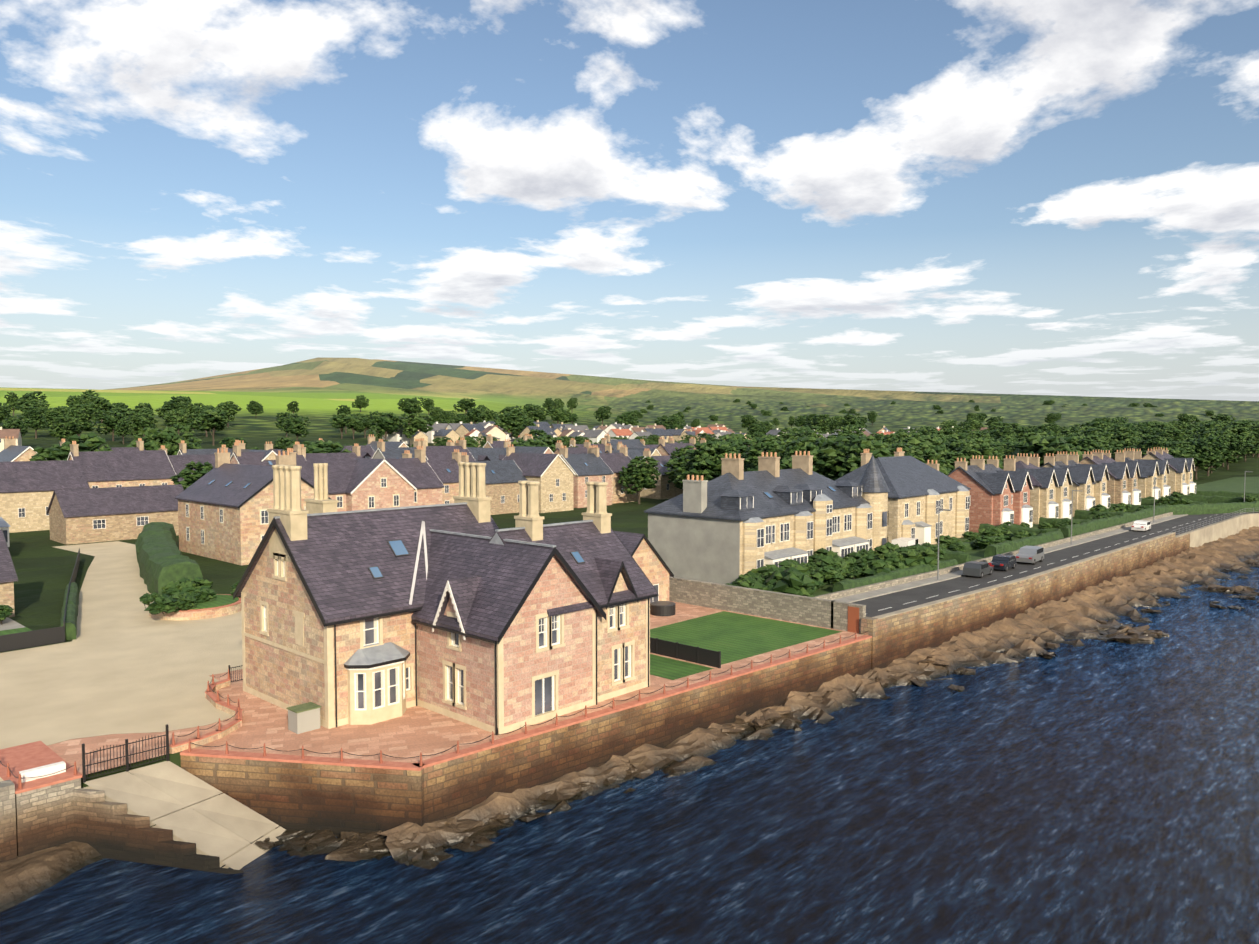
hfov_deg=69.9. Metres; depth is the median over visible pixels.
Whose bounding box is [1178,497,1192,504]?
bush
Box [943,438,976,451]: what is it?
tree
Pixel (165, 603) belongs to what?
bush
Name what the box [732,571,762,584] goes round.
bush
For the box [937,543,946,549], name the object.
bush
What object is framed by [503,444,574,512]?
row house
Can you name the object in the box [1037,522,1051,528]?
bush
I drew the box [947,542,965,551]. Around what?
bush
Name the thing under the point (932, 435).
tree
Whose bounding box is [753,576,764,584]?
bush
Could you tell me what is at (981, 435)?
tree
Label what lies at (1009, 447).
tree
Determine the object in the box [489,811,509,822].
shore rock
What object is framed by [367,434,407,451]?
row house
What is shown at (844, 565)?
bush
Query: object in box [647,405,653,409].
tree
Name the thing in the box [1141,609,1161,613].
shore rock
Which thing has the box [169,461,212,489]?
tree
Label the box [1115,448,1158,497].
semi
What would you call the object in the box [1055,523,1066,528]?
bush
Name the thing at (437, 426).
estate house
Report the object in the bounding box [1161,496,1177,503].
bush
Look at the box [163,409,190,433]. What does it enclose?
tree
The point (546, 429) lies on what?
estate house
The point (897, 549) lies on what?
bush
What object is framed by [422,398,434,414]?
tree
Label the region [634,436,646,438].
tree
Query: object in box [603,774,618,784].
shore rock
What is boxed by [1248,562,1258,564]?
shore rock
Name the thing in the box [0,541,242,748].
yard gravel
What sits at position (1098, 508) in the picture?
bush
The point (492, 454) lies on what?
row house
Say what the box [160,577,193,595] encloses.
bush
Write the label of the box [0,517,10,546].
sun room
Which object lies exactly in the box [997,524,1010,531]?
bush
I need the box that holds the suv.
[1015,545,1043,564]
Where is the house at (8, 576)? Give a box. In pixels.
[0,529,17,617]
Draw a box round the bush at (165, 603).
[144,594,181,615]
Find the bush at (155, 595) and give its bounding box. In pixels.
[149,592,159,602]
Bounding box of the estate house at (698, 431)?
[688,428,705,434]
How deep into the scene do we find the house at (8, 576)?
74.31 m
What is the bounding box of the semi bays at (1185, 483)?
[1163,458,1195,494]
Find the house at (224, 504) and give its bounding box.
[175,448,330,564]
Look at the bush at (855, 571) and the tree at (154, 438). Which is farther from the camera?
the tree at (154, 438)
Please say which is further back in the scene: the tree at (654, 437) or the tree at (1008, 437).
the tree at (654, 437)
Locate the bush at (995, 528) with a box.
[985,526,1004,533]
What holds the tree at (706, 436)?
on the terrain ground at (318, 389)
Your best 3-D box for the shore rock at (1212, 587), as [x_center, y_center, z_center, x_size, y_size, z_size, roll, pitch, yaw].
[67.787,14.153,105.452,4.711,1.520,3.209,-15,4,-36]
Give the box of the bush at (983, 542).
[974,535,994,548]
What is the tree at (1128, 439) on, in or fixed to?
on the terrain ground at (318, 389)
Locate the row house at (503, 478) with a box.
[461,452,526,514]
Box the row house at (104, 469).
[67,441,175,487]
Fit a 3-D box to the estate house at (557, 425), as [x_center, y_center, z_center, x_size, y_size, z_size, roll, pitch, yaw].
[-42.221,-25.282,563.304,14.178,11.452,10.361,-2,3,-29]
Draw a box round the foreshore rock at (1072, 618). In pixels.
[378,526,1258,865]
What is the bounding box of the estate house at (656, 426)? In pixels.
[645,424,665,429]
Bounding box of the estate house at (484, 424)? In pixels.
[478,421,490,427]
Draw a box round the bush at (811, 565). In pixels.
[805,562,819,569]
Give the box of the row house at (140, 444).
[59,438,144,450]
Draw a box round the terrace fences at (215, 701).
[0,630,868,788]
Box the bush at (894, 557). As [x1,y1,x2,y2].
[878,547,919,568]
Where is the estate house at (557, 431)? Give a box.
[549,426,561,436]
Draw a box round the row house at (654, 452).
[617,442,660,455]
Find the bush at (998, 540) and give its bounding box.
[992,537,1005,543]
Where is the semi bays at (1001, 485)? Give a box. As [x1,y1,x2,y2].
[975,470,1032,527]
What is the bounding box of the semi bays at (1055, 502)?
[1015,467,1071,518]
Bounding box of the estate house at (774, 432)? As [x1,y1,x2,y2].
[766,428,786,435]
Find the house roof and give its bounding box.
[236,504,656,641]
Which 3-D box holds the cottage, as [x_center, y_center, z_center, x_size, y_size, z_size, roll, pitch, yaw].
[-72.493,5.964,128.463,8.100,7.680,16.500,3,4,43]
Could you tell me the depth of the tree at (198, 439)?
258.35 m
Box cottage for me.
[46,484,183,544]
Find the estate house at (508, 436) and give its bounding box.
[498,426,511,440]
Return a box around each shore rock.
[248,836,279,849]
[275,830,304,846]
[276,844,292,850]
[280,836,294,845]
[283,829,337,856]
[297,832,315,838]
[323,830,381,852]
[325,838,389,861]
[337,831,366,842]
[340,832,360,841]
[364,839,391,860]
[370,835,380,840]
[384,829,430,849]
[397,846,452,869]
[437,846,449,851]
[440,818,484,830]
[451,832,494,851]
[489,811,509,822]
[516,808,547,822]
[537,787,580,802]
[564,797,573,803]
[573,782,594,799]
[577,782,589,784]
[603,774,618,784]
[624,756,653,779]
[626,765,638,774]
[722,724,744,734]
[734,712,750,723]
[748,716,767,726]
[752,706,791,721]
[753,722,770,730]
[781,714,801,723]
[806,691,821,701]
[874,676,888,686]
[887,674,900,683]
[908,677,927,686]
[917,656,950,665]
[949,684,963,691]
[953,667,975,674]
[1014,654,1025,659]
[1039,642,1059,648]
[1040,652,1054,658]
[1087,627,1108,630]
[1095,619,1107,623]
[1096,634,1118,640]
[1097,628,1115,634]
[1106,632,1155,644]
[1109,625,1149,634]
[1130,615,1152,622]
[1140,631,1157,638]
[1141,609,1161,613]
[1144,629,1168,638]
[1194,584,1224,592]
[1208,585,1240,589]
[1209,604,1227,608]
[1222,589,1240,593]
[1227,595,1243,597]
[1227,606,1238,608]
[1229,585,1254,591]
[1239,596,1255,599]
[1240,591,1258,595]
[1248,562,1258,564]
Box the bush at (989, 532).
[978,527,1013,540]
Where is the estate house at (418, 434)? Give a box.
[409,430,427,445]
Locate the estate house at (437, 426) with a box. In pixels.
[423,422,447,442]
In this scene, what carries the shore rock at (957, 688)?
in the sea water
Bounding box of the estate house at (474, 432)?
[464,428,479,439]
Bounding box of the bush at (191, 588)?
[177,577,212,592]
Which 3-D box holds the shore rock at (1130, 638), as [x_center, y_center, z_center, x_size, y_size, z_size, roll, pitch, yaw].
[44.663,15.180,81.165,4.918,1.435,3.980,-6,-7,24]
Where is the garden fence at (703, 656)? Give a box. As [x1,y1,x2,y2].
[650,637,720,667]
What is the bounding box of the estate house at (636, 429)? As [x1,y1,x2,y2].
[631,426,644,432]
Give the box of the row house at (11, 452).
[0,436,46,461]
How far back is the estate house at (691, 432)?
491.30 m
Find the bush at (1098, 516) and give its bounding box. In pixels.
[1092,513,1107,518]
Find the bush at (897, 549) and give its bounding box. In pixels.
[888,546,904,552]
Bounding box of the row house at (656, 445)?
[640,439,674,447]
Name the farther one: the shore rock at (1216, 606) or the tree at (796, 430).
the tree at (796, 430)
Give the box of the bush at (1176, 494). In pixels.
[1170,491,1183,497]
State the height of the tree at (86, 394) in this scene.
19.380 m
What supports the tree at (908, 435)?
on the terrain ground at (318, 389)
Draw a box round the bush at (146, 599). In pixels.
[139,593,154,605]
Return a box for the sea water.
[0,567,1258,943]
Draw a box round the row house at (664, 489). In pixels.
[639,448,682,498]
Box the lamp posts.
[937,471,1251,579]
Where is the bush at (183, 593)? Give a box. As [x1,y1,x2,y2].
[171,591,192,597]
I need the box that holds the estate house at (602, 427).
[596,425,607,429]
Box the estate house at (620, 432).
[607,427,632,439]
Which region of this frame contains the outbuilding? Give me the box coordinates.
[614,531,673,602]
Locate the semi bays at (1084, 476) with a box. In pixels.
[1059,464,1109,510]
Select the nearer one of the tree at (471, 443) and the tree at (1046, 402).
the tree at (471, 443)
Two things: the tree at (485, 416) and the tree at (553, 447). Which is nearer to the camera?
the tree at (553, 447)
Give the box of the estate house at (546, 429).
[519,424,556,437]
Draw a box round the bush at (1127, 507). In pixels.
[1118,503,1130,510]
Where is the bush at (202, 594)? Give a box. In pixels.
[192,587,216,602]
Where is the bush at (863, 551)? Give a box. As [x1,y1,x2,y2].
[846,548,872,560]
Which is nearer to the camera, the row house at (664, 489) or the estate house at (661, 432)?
the row house at (664, 489)
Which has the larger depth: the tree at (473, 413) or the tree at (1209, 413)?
the tree at (1209, 413)
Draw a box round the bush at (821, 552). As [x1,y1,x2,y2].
[813,548,837,561]
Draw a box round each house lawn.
[650,611,841,664]
[650,654,713,679]
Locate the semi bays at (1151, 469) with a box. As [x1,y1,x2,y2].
[1125,459,1170,498]
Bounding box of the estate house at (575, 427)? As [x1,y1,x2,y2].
[562,424,588,431]
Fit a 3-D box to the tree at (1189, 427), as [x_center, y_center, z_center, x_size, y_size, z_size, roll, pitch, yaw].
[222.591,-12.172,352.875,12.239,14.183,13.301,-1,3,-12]
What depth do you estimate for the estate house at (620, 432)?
503.96 m
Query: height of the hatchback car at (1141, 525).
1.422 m
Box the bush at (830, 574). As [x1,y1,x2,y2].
[810,565,840,583]
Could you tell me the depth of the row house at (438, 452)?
186.28 m
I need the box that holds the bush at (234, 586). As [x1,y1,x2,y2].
[230,581,240,597]
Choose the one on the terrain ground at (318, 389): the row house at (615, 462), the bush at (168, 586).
the row house at (615, 462)
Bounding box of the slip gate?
[82,724,168,782]
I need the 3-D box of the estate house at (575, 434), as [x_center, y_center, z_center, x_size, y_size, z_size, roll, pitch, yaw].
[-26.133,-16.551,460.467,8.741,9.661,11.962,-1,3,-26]
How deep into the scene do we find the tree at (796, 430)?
310.65 m
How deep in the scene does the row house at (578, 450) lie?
215.16 m
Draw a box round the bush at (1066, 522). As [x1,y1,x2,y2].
[1057,519,1079,524]
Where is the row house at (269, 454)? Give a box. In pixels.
[236,440,276,460]
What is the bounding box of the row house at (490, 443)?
[483,434,532,447]
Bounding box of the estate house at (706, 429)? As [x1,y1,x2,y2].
[689,426,713,435]
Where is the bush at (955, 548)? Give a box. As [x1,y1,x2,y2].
[952,546,959,550]
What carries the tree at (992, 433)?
on the terrain ground at (318, 389)
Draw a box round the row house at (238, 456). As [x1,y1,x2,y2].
[230,442,305,465]
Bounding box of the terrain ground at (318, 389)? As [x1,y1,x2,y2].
[0,357,1258,826]
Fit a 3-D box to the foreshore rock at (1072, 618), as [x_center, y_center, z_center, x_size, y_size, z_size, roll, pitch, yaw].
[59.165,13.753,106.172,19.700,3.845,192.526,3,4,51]
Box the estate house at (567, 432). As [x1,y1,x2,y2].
[559,428,574,436]
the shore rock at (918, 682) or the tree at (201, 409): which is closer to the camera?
the shore rock at (918, 682)
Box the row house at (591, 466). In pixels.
[559,445,613,507]
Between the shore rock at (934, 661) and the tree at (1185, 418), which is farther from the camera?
the tree at (1185, 418)
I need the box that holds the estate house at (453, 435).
[433,428,459,444]
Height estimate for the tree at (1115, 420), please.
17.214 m
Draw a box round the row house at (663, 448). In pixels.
[656,437,695,457]
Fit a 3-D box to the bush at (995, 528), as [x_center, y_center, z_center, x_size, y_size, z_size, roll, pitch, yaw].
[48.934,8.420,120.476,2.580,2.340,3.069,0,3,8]
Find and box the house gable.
[345,458,416,510]
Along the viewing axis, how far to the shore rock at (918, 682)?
66.71 m
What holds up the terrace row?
on the terrain ground at (318, 389)
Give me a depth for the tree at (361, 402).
789.39 m
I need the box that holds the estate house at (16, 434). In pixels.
[0,427,22,451]
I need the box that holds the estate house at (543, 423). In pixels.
[533,420,549,425]
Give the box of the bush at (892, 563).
[879,559,902,570]
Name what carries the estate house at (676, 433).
on the terrain ground at (318, 389)
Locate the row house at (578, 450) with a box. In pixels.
[553,440,590,453]
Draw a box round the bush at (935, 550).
[919,544,945,560]
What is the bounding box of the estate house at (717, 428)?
[709,426,728,431]
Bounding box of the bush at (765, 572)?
[755,566,785,579]
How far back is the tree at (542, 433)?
267.41 m
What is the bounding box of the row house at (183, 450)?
[177,440,238,456]
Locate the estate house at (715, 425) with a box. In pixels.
[707,423,726,427]
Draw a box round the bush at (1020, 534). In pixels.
[1014,530,1037,538]
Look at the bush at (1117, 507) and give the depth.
150.74 m
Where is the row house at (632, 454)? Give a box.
[605,443,642,459]
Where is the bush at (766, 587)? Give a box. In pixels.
[760,580,778,589]
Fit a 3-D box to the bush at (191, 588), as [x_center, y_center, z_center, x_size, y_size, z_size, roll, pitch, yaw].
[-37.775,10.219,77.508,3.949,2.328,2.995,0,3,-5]
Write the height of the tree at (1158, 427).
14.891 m
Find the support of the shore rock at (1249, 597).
in the sea water
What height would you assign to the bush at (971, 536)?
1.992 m
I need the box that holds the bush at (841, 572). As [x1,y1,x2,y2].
[831,567,846,583]
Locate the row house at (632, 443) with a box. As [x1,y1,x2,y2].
[604,434,645,449]
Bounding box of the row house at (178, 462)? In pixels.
[159,445,227,481]
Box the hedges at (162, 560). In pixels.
[60,490,1258,639]
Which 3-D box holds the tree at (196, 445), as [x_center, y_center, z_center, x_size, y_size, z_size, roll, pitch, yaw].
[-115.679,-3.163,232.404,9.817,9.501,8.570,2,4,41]
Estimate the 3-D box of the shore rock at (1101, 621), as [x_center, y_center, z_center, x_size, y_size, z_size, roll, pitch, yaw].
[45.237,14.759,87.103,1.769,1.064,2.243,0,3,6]
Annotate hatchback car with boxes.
[963,561,993,577]
[989,554,1015,570]
[1131,520,1150,531]
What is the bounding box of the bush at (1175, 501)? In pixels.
[1159,496,1180,504]
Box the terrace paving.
[48,601,862,773]
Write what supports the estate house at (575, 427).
on the terrain ground at (318, 389)
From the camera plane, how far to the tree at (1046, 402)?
1924.33 m
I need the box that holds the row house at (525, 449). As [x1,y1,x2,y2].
[504,439,553,453]
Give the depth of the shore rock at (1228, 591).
103.79 m
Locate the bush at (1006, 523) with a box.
[998,521,1022,526]
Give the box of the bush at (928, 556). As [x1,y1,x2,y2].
[900,546,939,570]
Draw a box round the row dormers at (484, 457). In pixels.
[478,455,505,460]
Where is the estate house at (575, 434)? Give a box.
[568,430,584,437]
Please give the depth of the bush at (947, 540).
109.39 m
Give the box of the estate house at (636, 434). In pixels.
[628,430,652,438]
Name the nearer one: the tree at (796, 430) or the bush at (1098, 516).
the bush at (1098, 516)
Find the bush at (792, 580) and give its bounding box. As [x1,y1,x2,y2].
[765,567,815,596]
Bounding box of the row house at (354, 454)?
[300,443,362,460]
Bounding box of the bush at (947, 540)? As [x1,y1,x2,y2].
[935,535,962,548]
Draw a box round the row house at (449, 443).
[446,440,452,445]
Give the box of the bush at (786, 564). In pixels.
[747,560,808,574]
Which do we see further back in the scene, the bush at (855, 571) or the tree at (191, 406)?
the tree at (191, 406)
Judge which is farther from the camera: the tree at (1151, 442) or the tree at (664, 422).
the tree at (664, 422)
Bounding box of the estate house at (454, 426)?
[446,422,469,430]
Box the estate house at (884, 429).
[877,426,890,431]
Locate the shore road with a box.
[813,477,1258,616]
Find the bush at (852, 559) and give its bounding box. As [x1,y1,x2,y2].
[844,552,872,577]
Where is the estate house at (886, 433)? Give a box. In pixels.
[873,430,890,435]
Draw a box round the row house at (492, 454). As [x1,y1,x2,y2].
[454,440,505,460]
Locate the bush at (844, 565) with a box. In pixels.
[833,554,849,578]
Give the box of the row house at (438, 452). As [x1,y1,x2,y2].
[419,437,475,461]
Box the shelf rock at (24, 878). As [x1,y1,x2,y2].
[0,841,103,911]
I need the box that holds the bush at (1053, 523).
[1048,520,1056,527]
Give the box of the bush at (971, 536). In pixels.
[962,531,980,540]
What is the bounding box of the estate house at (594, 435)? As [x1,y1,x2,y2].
[583,428,606,443]
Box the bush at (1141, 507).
[1135,505,1149,510]
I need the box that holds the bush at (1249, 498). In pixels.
[1240,494,1257,501]
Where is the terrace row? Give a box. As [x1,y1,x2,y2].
[644,451,889,583]
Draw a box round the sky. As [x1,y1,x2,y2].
[0,0,1258,400]
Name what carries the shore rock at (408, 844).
on the foreshore rock at (1072, 618)
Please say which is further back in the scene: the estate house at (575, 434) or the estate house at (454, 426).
the estate house at (454, 426)
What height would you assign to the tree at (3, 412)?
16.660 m
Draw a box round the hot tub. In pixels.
[650,601,675,615]
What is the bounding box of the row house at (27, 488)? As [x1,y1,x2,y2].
[0,460,89,532]
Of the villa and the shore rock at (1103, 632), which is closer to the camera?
the shore rock at (1103, 632)
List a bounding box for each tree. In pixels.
[0,402,8,422]
[1,407,11,419]
[2,415,29,435]
[4,392,18,415]
[16,391,46,410]
[20,399,50,410]
[21,401,48,419]
[22,406,47,438]
[29,432,112,460]
[42,406,69,427]
[46,408,64,424]
[48,416,83,440]
[62,404,96,435]
[66,395,85,412]
[81,390,98,404]
[84,396,115,422]
[94,410,129,440]
[107,407,131,416]
[112,402,131,409]
[114,417,131,443]
[125,411,157,434]
[125,424,197,454]
[131,408,154,417]
[132,403,152,410]
[133,410,154,435]
[155,396,190,418]
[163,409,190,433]
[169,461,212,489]
[173,442,202,449]
[180,401,203,429]
[184,437,201,447]
[185,405,225,436]
[192,409,228,445]
[215,401,237,421]
[215,404,241,426]
[219,437,246,448]
[246,400,263,414]
[273,437,292,448]
[275,412,299,436]
[281,416,310,441]
[282,440,350,452]
[286,401,298,413]
[329,413,354,438]
[336,405,350,433]
[341,416,364,438]
[352,395,369,411]
[353,413,375,437]
[365,411,402,439]
[397,397,424,416]
[401,413,433,437]
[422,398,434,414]
[429,407,443,422]
[432,437,452,445]
[438,411,453,423]
[449,410,456,422]
[453,398,475,414]
[454,413,469,422]
[455,436,480,447]
[464,407,484,423]
[477,404,489,411]
[477,410,496,423]
[478,436,496,447]
[494,408,531,435]
[498,405,523,417]
[511,414,535,437]
[511,438,547,446]
[517,429,547,440]
[522,406,548,421]
[537,435,566,450]
[542,398,553,407]
[546,402,563,421]
[548,445,577,451]
[549,408,571,423]
[554,398,564,407]
[561,436,574,444]
[566,398,577,409]
[566,435,584,446]
[569,413,577,423]
[594,406,611,424]
[610,437,627,439]
[614,411,638,425]
[618,456,660,503]
[634,410,643,417]
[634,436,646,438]
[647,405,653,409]
[647,434,659,443]
[654,417,669,427]
[663,445,694,488]
[666,416,686,429]
[672,441,732,486]
[673,411,684,423]
[681,434,697,442]
[684,441,735,462]
[691,419,699,426]
[697,433,716,441]
[708,415,717,420]
[717,433,752,450]
[717,438,752,457]
[740,452,751,471]
[741,414,757,428]
[745,436,788,471]
[746,423,766,434]
[748,403,756,409]
[756,421,773,431]
[757,435,778,445]
[762,410,771,415]
[772,418,779,425]
[775,437,840,476]
[776,439,794,445]
[777,425,821,439]
[779,433,796,440]
[788,416,795,427]
[794,415,804,426]
[794,430,824,439]
[800,417,826,430]
[804,414,816,423]
[810,414,832,432]
[818,435,893,480]
[828,420,840,432]
[831,424,865,437]
[832,416,843,424]
[839,414,861,428]
[848,409,855,413]
[855,416,867,422]
[867,411,877,425]
[876,432,906,444]
[888,443,922,457]
[891,432,914,440]
[895,428,917,432]
[896,436,946,456]
[897,432,925,442]
[904,444,953,474]
[917,426,937,430]
[918,429,943,434]
[920,433,946,451]
[933,405,941,409]
[937,433,974,441]
[938,450,969,472]
[940,420,956,429]
[940,426,962,435]
[941,435,982,443]
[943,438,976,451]
[950,446,1005,466]
[953,421,970,432]
[956,438,1003,468]
[965,413,978,421]
[967,419,984,429]
[971,431,990,438]
[974,437,1009,453]
[975,412,987,421]
[975,429,988,437]
[984,422,1012,438]
[985,416,1002,425]
[987,442,1005,468]
[989,430,1017,439]
[993,421,1022,428]
[993,425,1013,438]
[994,442,1022,464]
[998,435,1018,441]
[1005,434,1072,466]
[1012,425,1035,441]
[1018,430,1055,442]
[1022,424,1052,436]
[1042,400,1051,404]
[1044,413,1058,423]
[1044,423,1061,435]
[1059,426,1077,433]
[1062,429,1082,434]
[1063,435,1110,451]
[1064,432,1080,436]
[1066,443,1089,460]
[1075,428,1115,439]
[1076,421,1107,430]
[1077,435,1108,453]
[1079,426,1097,431]
[1082,421,1110,428]
[1088,435,1115,451]
[1090,431,1124,451]
[1091,417,1108,422]
[1103,417,1128,423]
[1107,445,1137,452]
[1110,423,1147,433]
[1110,425,1145,439]
[1110,447,1141,455]
[1113,431,1140,447]
[1128,403,1139,406]
[1136,434,1164,455]
[1137,422,1171,433]
[1140,427,1161,437]
[1151,421,1177,428]
[1152,447,1190,457]
[1156,427,1190,441]
[1158,436,1173,441]
[1163,441,1198,465]
[1170,429,1194,437]
[1172,422,1187,430]
[1177,413,1192,422]
[1184,436,1227,479]
[1186,421,1223,434]
[1186,423,1201,429]
[1187,419,1213,424]
[1189,415,1197,422]
[1192,428,1230,466]
[1192,430,1230,475]
[1205,410,1213,416]
[1210,414,1235,421]
[1210,444,1230,472]
[1219,435,1253,469]
[1221,425,1258,457]
[1224,421,1253,435]
[1251,424,1258,456]
[1252,433,1258,444]
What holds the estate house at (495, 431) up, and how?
on the terrain ground at (318, 389)
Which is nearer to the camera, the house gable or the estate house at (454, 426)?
the house gable
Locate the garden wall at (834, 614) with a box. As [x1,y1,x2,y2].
[669,576,865,632]
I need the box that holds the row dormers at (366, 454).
[339,452,371,457]
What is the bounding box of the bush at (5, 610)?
[0,605,13,624]
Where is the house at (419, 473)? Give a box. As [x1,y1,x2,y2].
[285,446,444,511]
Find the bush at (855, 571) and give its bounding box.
[845,566,862,577]
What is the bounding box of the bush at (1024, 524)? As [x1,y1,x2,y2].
[1020,522,1029,527]
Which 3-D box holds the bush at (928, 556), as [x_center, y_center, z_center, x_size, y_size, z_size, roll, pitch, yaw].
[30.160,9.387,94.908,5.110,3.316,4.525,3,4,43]
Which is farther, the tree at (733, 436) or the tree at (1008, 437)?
the tree at (1008, 437)
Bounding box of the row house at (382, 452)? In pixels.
[371,439,426,459]
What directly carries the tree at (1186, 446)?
on the terrain ground at (318, 389)
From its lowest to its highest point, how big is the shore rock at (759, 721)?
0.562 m
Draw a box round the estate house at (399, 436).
[388,427,409,444]
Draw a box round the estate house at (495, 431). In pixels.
[478,424,506,440]
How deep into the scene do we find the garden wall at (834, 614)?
73.77 m
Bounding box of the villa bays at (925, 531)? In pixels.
[901,486,969,543]
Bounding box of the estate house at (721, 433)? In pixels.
[716,431,730,438]
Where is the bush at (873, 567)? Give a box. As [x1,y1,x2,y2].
[855,555,891,577]
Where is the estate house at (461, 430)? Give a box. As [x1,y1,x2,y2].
[455,422,484,437]
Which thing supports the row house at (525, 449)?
on the terrain ground at (318, 389)
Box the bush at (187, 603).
[179,595,197,610]
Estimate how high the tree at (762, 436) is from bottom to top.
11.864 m
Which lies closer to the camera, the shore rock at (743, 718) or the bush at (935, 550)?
the shore rock at (743, 718)
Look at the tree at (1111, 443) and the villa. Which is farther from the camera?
the tree at (1111, 443)
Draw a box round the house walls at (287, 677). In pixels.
[242,542,645,726]
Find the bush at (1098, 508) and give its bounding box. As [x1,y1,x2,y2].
[1089,504,1108,513]
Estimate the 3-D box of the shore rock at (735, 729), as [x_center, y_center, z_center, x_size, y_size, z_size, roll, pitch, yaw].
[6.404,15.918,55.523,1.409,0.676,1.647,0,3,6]
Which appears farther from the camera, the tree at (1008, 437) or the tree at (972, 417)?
the tree at (972, 417)
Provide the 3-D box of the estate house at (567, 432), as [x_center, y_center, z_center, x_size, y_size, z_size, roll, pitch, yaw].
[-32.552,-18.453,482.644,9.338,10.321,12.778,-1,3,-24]
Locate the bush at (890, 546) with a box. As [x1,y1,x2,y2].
[879,543,895,550]
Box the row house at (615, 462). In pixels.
[587,445,637,503]
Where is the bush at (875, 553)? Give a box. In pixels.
[869,546,885,556]
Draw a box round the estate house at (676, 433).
[668,428,685,441]
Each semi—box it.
[947,455,1015,532]
[1002,453,1041,523]
[1042,451,1095,516]
[1079,450,1116,503]
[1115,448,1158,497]
[1142,447,1177,493]
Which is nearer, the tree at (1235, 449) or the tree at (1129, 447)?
the tree at (1129, 447)
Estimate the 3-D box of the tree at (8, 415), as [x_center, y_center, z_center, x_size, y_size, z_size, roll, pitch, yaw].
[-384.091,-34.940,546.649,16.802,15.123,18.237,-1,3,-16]
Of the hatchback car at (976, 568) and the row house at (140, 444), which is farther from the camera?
the row house at (140, 444)
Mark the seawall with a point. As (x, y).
(336, 797)
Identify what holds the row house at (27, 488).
on the terrain ground at (318, 389)
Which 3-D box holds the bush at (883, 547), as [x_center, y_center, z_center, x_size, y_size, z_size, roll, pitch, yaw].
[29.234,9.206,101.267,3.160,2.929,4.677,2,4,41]
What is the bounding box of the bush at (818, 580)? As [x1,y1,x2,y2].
[805,572,823,590]
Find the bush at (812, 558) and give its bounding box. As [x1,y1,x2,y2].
[808,554,838,569]
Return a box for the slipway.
[73,761,285,873]
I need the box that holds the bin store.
[286,702,320,733]
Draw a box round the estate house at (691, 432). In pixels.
[678,430,695,440]
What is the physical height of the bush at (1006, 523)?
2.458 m
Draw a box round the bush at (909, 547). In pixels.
[905,544,922,548]
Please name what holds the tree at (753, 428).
on the terrain ground at (318, 389)
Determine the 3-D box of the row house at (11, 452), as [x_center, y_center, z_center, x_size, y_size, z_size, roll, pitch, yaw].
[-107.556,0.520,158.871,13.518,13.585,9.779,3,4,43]
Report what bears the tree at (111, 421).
on the terrain ground at (318, 389)
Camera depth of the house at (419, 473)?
133.47 m
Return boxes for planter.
[148,594,240,619]
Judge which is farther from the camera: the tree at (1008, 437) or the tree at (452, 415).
the tree at (452, 415)
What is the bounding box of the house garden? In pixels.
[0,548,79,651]
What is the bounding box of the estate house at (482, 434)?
[478,432,499,446]
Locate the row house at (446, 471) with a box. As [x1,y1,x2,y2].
[402,449,461,503]
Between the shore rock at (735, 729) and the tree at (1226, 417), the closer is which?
the shore rock at (735, 729)
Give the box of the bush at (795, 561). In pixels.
[786,559,808,570]
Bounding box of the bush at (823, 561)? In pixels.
[814,555,849,569]
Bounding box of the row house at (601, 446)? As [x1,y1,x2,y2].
[569,438,606,452]
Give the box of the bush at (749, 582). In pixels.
[735,577,766,588]
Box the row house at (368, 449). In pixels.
[319,438,374,458]
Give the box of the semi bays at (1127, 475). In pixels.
[1101,462,1140,504]
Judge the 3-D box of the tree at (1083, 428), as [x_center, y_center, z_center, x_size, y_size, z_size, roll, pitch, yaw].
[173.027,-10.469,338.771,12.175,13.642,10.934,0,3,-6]
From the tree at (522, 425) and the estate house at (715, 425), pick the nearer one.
the tree at (522, 425)
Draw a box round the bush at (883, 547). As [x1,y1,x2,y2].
[876,542,899,553]
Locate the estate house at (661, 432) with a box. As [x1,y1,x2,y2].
[643,427,669,442]
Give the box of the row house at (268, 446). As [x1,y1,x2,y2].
[264,441,283,450]
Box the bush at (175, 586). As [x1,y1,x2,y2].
[161,578,197,595]
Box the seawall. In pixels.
[0,513,1258,862]
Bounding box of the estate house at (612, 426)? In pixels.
[604,422,623,432]
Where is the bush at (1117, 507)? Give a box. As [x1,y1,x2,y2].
[1110,504,1127,511]
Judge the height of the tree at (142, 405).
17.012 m
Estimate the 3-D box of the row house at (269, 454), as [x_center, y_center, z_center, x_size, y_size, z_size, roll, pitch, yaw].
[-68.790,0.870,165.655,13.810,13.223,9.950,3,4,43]
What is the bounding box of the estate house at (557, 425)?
[551,422,572,427]
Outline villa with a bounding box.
[835,448,970,542]
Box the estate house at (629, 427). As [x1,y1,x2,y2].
[622,424,632,430]

